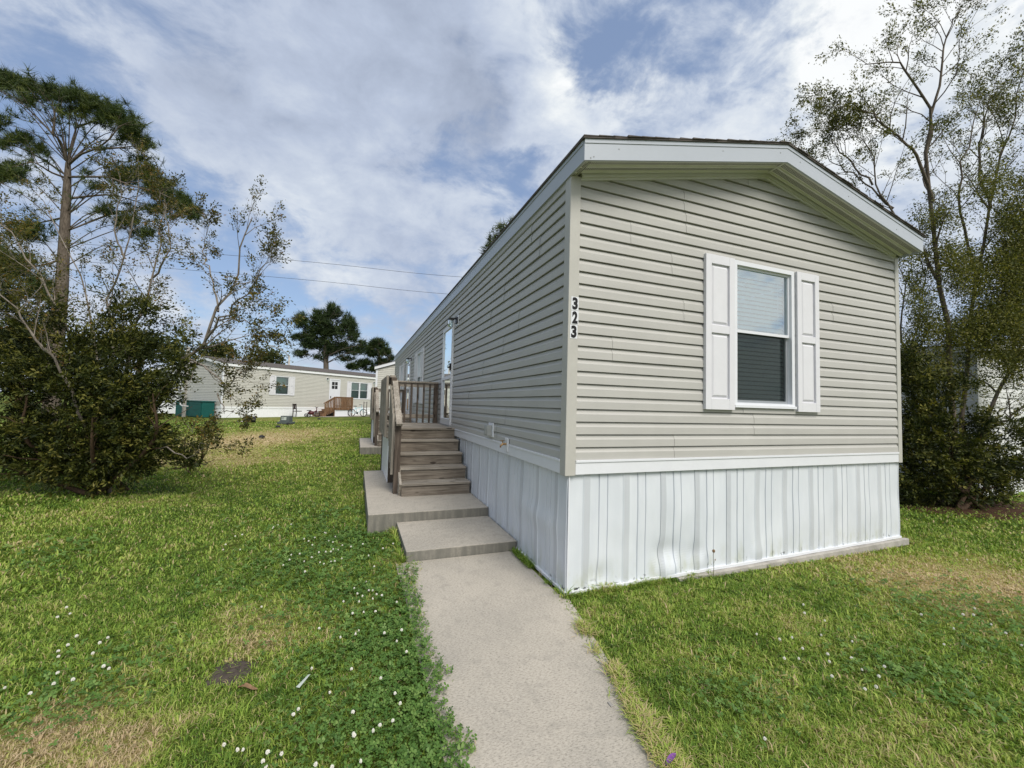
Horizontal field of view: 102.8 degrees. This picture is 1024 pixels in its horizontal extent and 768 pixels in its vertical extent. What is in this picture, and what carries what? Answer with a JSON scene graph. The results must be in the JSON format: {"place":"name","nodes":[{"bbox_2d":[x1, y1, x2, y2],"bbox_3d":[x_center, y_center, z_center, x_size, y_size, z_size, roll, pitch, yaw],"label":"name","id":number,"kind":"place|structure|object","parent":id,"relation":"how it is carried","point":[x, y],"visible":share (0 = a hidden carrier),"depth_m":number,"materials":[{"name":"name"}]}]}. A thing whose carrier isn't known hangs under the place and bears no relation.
{"place":"outdoors","nodes":[
{"label":"outdoors","id":0,"kind":"place"},
{"bbox_2d":[178,347,189,416],"bbox_3d":[-21.073,-0.148,26.503,1.181,4.600,0.340,0,-3,27],"label":"utility post","id":1,"kind":"object","parent":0,"point":[183,405],"visible":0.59,"depth_m":26.59,"materials":[{"name":"grey wood"}]},
{"bbox_2d":[9,238,456,276],"bbox_3d":[-15.263,-10.085,34.280,64.464,0.938,0.431,2,-3,-6],"label":"power cable","id":2,"kind":"object","parent":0,"point":[269,258],"visible":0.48,"depth_m":34.14,"materials":[{"name":"black rubber"}]},
{"bbox_2d":[45,258,442,293],"bbox_3d":[-15.263,-8.639,34.283,64.478,1.338,0.435,2,-3,-6],"label":"power cable","id":3,"kind":"object","parent":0,"point":[269,276],"visible":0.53,"depth_m":34.10,"materials":[{"name":"black rubber"}]},
{"bbox_2d":[0,392,1023,767],"bbox_3d":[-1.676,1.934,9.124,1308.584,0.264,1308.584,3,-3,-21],"label":"ground","id":4,"kind":"structure","parent":0,"point":[344,440],"depth_m":3.06,"materials":[{"name":"green plant"}]},
{"bbox_2d":[0,312,47,400],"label":"broadleaf tree","id":5,"kind":"object","parent":4,"relation":"on","point":[1,323],"visible":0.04,"depth_m":39.14,"materials":[{"name":"green plant"}]},
{"bbox_2d":[0,62,206,420],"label":"pine tree","id":6,"kind":"object","parent":4,"relation":"on","point":[104,113],"visible":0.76,"depth_m":15.81,"materials":[{"name":"green plant"}]},
{"bbox_2d":[0,274,217,499],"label":"evergreen shrub","id":7,"kind":"object","parent":4,"relation":"on","point":[32,425],"visible":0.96,"depth_m":6.31,"materials":[{"name":"green plant"}]},
{"bbox_2d":[73,323,199,405],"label":"broadleaf tree","id":8,"kind":"object","parent":4,"relation":"on","point":[168,341],"visible":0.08,"depth_m":41.58,"materials":[{"name":"green plant"}]},
{"bbox_2d":[0,129,306,493],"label":"crape myrtle","id":9,"kind":"object","parent":4,"relation":"on","point":[275,336],"visible":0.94,"depth_m":6.66,"materials":[{"name":"green plant"}]},
{"bbox_2d":[152,365,183,413],"bbox_3d":[-24.110,0.926,39.433,4.860,3.910,16.440,1,-3,13],"label":"mobile home","id":10,"kind":"object","parent":4,"relation":"on","point":[172,410],"depth_m":31.65,"materials":[{"name":"white"}]},
{"bbox_2d":[160,416,221,473],"bbox_3d":[-7.054,1.404,8.860,0.906,1.453,2.862,4,-4,-43],"label":"sapling","id":11,"kind":"object","parent":4,"relation":"on","point":[202,457],"visible":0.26,"depth_m":8.25,"materials":[{"name":"green plant"}]},
{"bbox_2d":[175,400,215,417],"bbox_3d":[-21.492,1.670,27.707,3.400,1.070,0.840,0,-3,27],"label":"storage box","id":12,"kind":"object","parent":4,"relation":"on","point":[205,409],"visible":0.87,"depth_m":27.04,"materials":[{"name":"teal plastic"}]},
{"bbox_2d":[175,401,187,415],"bbox_3d":[-22.399,1.662,27.733,1.560,0.920,0.033,0,-3,27],"label":"door","id":13,"kind":"structure","parent":12,"relation":"in","point":[178,410],"depth_m":27.83,"materials":[{"name":"teal plastic"}]},
{"bbox_2d":[188,402,201,416],"bbox_3d":[-20.956,1.663,26.998,1.560,0.920,0.033,0,-3,27],"label":"door","id":14,"kind":"structure","parent":12,"relation":"in","point":[195,409],"depth_m":26.97,"materials":[{"name":"teal plastic"}]},
{"bbox_2d":[192,335,243,359],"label":"broadleaf tree","id":15,"kind":"object","parent":4,"relation":"on","point":[216,350],"visible":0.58,"depth_m":43.56,"materials":[{"name":"green plant"}]},
{"bbox_2d":[204,657,258,687],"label":"bare soil","id":16,"kind":"structure","parent":4,"relation":"on","point":[234,670],"depth_m":2.42,"materials":[{"name":"brown soil"}]},
{"bbox_2d":[238,683,256,689],"bbox_3d":[-1.463,1.681,2.264,0.107,0.032,0.035,2,-3,-4],"label":"dry leaf","id":17,"kind":"object","parent":4,"relation":"on","point":[248,685],"visible":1,"depth_m":2.27,"materials":[{"name":"brown plant"}]},
{"bbox_2d":[243,343,292,363],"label":"broadleaf tree","id":18,"kind":"object","parent":4,"relation":"on","point":[272,354],"visible":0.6,"depth_m":45.61,"materials":[{"name":"green plant"}]},
{"bbox_2d":[269,345,289,364],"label":"street lamp","id":19,"kind":"object","parent":4,"relation":"on","point":[283,351],"visible":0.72,"depth_m":44.08,"materials":[{"name":"grey metal"}]},
{"bbox_2d":[184,356,375,417],"bbox_3d":[-17.138,0.762,36.824,5.140,4.331,19.340,0,-3,27],"label":"mobile home","id":20,"kind":"object","parent":4,"relation":"on","point":[308,388],"visible":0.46,"depth_m":31.26,"materials":[{"name":"beige plastic"}]},
{"bbox_2d":[275,376,289,394],"bbox_3d":[-17.505,0.117,31.070,0.250,1.618,1.209,0,-3,27],"label":"window","id":21,"kind":"structure","parent":20,"relation":"in","point":[285,380],"depth_m":31.26,"materials":[{"name":"white plastic"}]},
{"bbox_2d":[329,379,340,406],"bbox_3d":[-15.299,0.838,35.238,0.100,2.547,1.114,0,-3,27],"label":"door","id":22,"kind":"structure","parent":20,"relation":"in","point":[334,387],"depth_m":35.24,"materials":[{"name":"white plastic"}]},
{"bbox_2d":[351,382,367,398],"bbox_3d":[-14.120,0.622,37.714,0.250,1.730,2.120,0,-3,27],"label":"window","id":23,"kind":"structure","parent":20,"relation":"in","point":[359,390],"depth_m":37.72,"materials":[{"name":"white plastic"}]},
{"bbox_2d":[277,416,294,423],"bbox_3d":[-12.420,1.974,22.513,0.680,0.440,0.600,2,-3,-3],"label":"transformer box","id":24,"kind":"object","parent":4,"relation":"on","point":[285,419],"visible":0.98,"depth_m":22.32,"materials":[{"name":"grey paint"}]},
{"bbox_2d":[292,404,301,416],"bbox_3d":[-16.378,2.011,31.160,0.502,1.023,0.490,1,-3,3],"label":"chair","id":25,"kind":"object","parent":4,"relation":"on","point":[295,407],"visible":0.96,"depth_m":31.17,"materials":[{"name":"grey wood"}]},
{"bbox_2d":[304,407,319,416],"bbox_3d":[-15.570,2.176,32.012,0.570,0.821,1.100,-1,-4,42],"label":"tricycle","id":26,"kind":"object","parent":4,"relation":"on","point":[310,412],"visible":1,"depth_m":31.82,"materials":[{"name":"red metal"}]},
{"bbox_2d":[289,298,368,368],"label":"pine tree","id":27,"kind":"object","parent":4,"relation":"on","point":[323,326],"visible":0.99,"depth_m":54.58,"materials":[{"name":"green plant"}]},
{"bbox_2d":[312,397,352,415],"bbox_3d":[-14.981,1.901,34.329,1.328,1.682,2.948,0,-3,27],"label":"wooden porch","id":28,"kind":"object","parent":4,"relation":"on","point":[337,409],"visible":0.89,"depth_m":34.07,"materials":[{"name":"brown wood"}]},
{"bbox_2d":[310,415,369,416],"bbox_3d":[-14.466,2.775,34.837,1.650,0.095,5.024,0,-3,27],"label":"concrete pad","id":29,"kind":"object","parent":4,"relation":"on","point":[343,416],"visible":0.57,"depth_m":34.14,"materials":[{"name":"grey concrete"}]},
{"bbox_2d":[348,405,366,416],"bbox_3d":[-13.382,2.301,35.476,1.700,1.046,0.578,4,-4,-43],"label":"bicycle","id":30,"kind":"object","parent":29,"relation":"on","point":[362,409],"visible":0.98,"depth_m":35.40,"materials":[{"name":"grey metal"}]},
{"bbox_2d":[345,335,394,373],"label":"pine tree","id":31,"kind":"object","parent":4,"relation":"on","point":[381,350],"visible":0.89,"depth_m":61.65,"materials":[{"name":"green plant"}]},
{"bbox_2d":[359,438,380,454],"bbox_3d":[-4.378,2.131,14.031,1.597,0.285,3.300,3,-3,-21],"label":"concrete pad","id":32,"kind":"object","parent":4,"relation":"on","point":[366,446],"visible":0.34,"depth_m":12.41,"materials":[{"name":"grey concrete"}]},
{"bbox_2d":[370,387,409,445],"bbox_3d":[-4.222,1.161,14.164,1.248,2.070,3.065,3,-3,-21],"label":"wooden porch","id":33,"kind":"object","parent":32,"relation":"on","point":[376,435],"visible":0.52,"depth_m":13.60,"materials":[{"name":"grey wood"}]},
{"bbox_2d":[374,361,394,412],"bbox_3d":[-5.853,0.532,25.404,5.010,4.359,3.880,2,-3,-15],"label":"mobile home","id":34,"kind":"object","parent":4,"relation":"on","point":[384,370],"visible":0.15,"depth_m":23.17,"materials":[{"name":"beige plastic"}]},
{"bbox_2d":[363,470,487,532],"bbox_3d":[-1.657,1.850,6.909,1.557,0.268,3.400,3,-3,-21],"label":"concrete pad","id":35,"kind":"object","parent":4,"relation":"on","point":[386,507],"visible":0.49,"depth_m":5.58,"materials":[{"name":"grey concrete"}]},
{"bbox_2d":[379,375,469,496],"bbox_3d":[-1.760,0.913,7.669,1.248,2.070,3.065,3,-3,-21],"label":"wooden porch","id":36,"kind":"object","parent":35,"relation":"on","point":[412,454],"visible":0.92,"depth_m":6.90,"materials":[{"name":"brown wood"}]},
{"bbox_2d":[396,516,516,561],"bbox_3d":[-0.704,1.829,4.871,1.210,0.154,1.075,3,-3,-21],"label":"concrete step","id":37,"kind":"object","parent":4,"relation":"on","point":[440,538],"visible":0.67,"depth_m":4.61,"materials":[{"name":"grey concrete"}]},
{"bbox_2d":[478,214,513,254],"bbox_3d":[-0.278,-4.449,26.003,4.810,14.317,4.258,3,-3,-21],"label":"pine tree","id":38,"kind":"object","parent":4,"relation":"on","point":[499,226],"visible":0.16,"depth_m":26.89,"materials":[{"name":"green plant"}]},
{"bbox_2d":[0,496,1023,767],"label":"clover","id":39,"kind":"object","parent":4,"relation":"on","point":[412,752],"visible":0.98,"depth_m":2.48,"materials":[{"name":"green plant"}]},
{"bbox_2d":[296,674,309,687],"bbox_3d":[-1.174,1.669,2.301,0.021,0.020,0.090,1,-3,11],"label":"paper scrap","id":40,"kind":"object","parent":39,"relation":"on","point":[302,682],"visible":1,"depth_m":2.29,"materials":[{"name":"white paper"}]},
{"bbox_2d":[510,546,696,767],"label":"dead grass","id":41,"kind":"structure","parent":4,"relation":"on","point":[644,723],"depth_m":2.12,"materials":[{"name":"beige plant"}]},
{"bbox_2d":[666,753,675,762],"bbox_3d":[0.723,1.706,1.858,0.079,0.021,0.025,4,-4,-37],"label":"petal","id":42,"kind":"object","parent":41,"relation":"on","point":[670,756],"visible":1,"depth_m":1.86,"materials":[{"name":"purple plant"}]},
{"bbox_2d":[395,134,926,594],"bbox_3d":[-0.489,0.031,12.823,5.082,4.460,18.546,3,-3,-21],"label":"mobile home","id":43,"kind":"object","parent":4,"relation":"on","point":[633,386],"visible":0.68,"depth_m":4.30,"materials":[{"name":"beige plastic"}]},
{"bbox_2d":[400,365,402,401],"bbox_3d":[-4.587,-0.014,17.143,0.145,1.546,0.948,3,-3,-21],"label":"window","id":44,"kind":"structure","parent":43,"relation":"in","point":[402,365],"depth_m":17.52,"materials":[{"name":"white plastic"}]},
{"bbox_2d":[405,359,410,413],"bbox_3d":[-3.752,0.104,14.806,0.072,1.955,1.050,3,-3,-21],"label":"storm door","id":45,"kind":"structure","parent":43,"relation":"in","point":[408,369],"depth_m":14.76,"materials":[{"name":"white plastic"}]},
{"bbox_2d":[415,351,420,402],"bbox_3d":[-2.766,-0.210,12.341,0.145,1.546,0.948,3,-3,-21],"label":"window","id":46,"kind":"structure","parent":43,"relation":"in","point":[419,353],"depth_m":12.69,"materials":[{"name":"white plastic"}]},
{"bbox_2d":[440,322,454,425],"bbox_3d":[-1.336,-0.184,8.371,0.120,2.005,0.970,3,-3,-21],"label":"storm door","id":47,"kind":"structure","parent":43,"relation":"in","point":[448,333],"depth_m":8.35,"materials":[{"name":"white plastic"}]},
{"bbox_2d":[735,260,796,408],"bbox_3d":[2.739,-0.516,4.501,0.926,1.560,0.145,3,-3,-21],"label":"window","id":48,"kind":"structure","parent":43,"relation":"in","point":[743,269],"depth_m":4.57,"materials":[{"name":"glass"}]},
{"bbox_2d":[676,538,908,580],"bbox_3d":[3.303,1.944,4.553,3.686,0.130,0.050,3,-3,-21],"label":"timber","id":49,"kind":"object","parent":4,"relation":"on","point":[877,546],"visible":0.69,"depth_m":4.54,"materials":[{"name":"grey wood"}]},
{"bbox_2d":[767,0,1023,507],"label":"crape myrtle","id":50,"kind":"object","parent":4,"relation":"on","point":[1001,319],"visible":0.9,"depth_m":7.47,"materials":[{"name":"green plant"}]},
{"bbox_2d":[899,342,1023,495],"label":"mobile home","id":51,"kind":"object","parent":4,"relation":"on","point":[976,398],"visible":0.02,"depth_m":8.80,"materials":[{"name":"white"}]},
{"bbox_2d":[899,499,1023,519],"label":"mulch","id":52,"kind":"object","parent":4,"relation":"on","point":[992,510],"visible":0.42,"depth_m":7.13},
{"bbox_2d":[899,330,1023,511],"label":"evergreen shrub","id":53,"kind":"object","parent":52,"relation":"on","point":[984,469],"visible":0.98,"depth_m":7.20,"materials":[{"name":"green plant"}]},
{"bbox_2d":[0,0,1023,390],"label":"sky","id":54,"kind":"structure","parent":0,"point":[393,135],"materials":[{"name":"blue"}]},
{"bbox_2d":[396,551,665,767],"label":"path","id":55,"kind":"structure","parent":0,"point":[527,682],"depth_m":2.49,"materials":[{"name":"concrete"}]}
]}

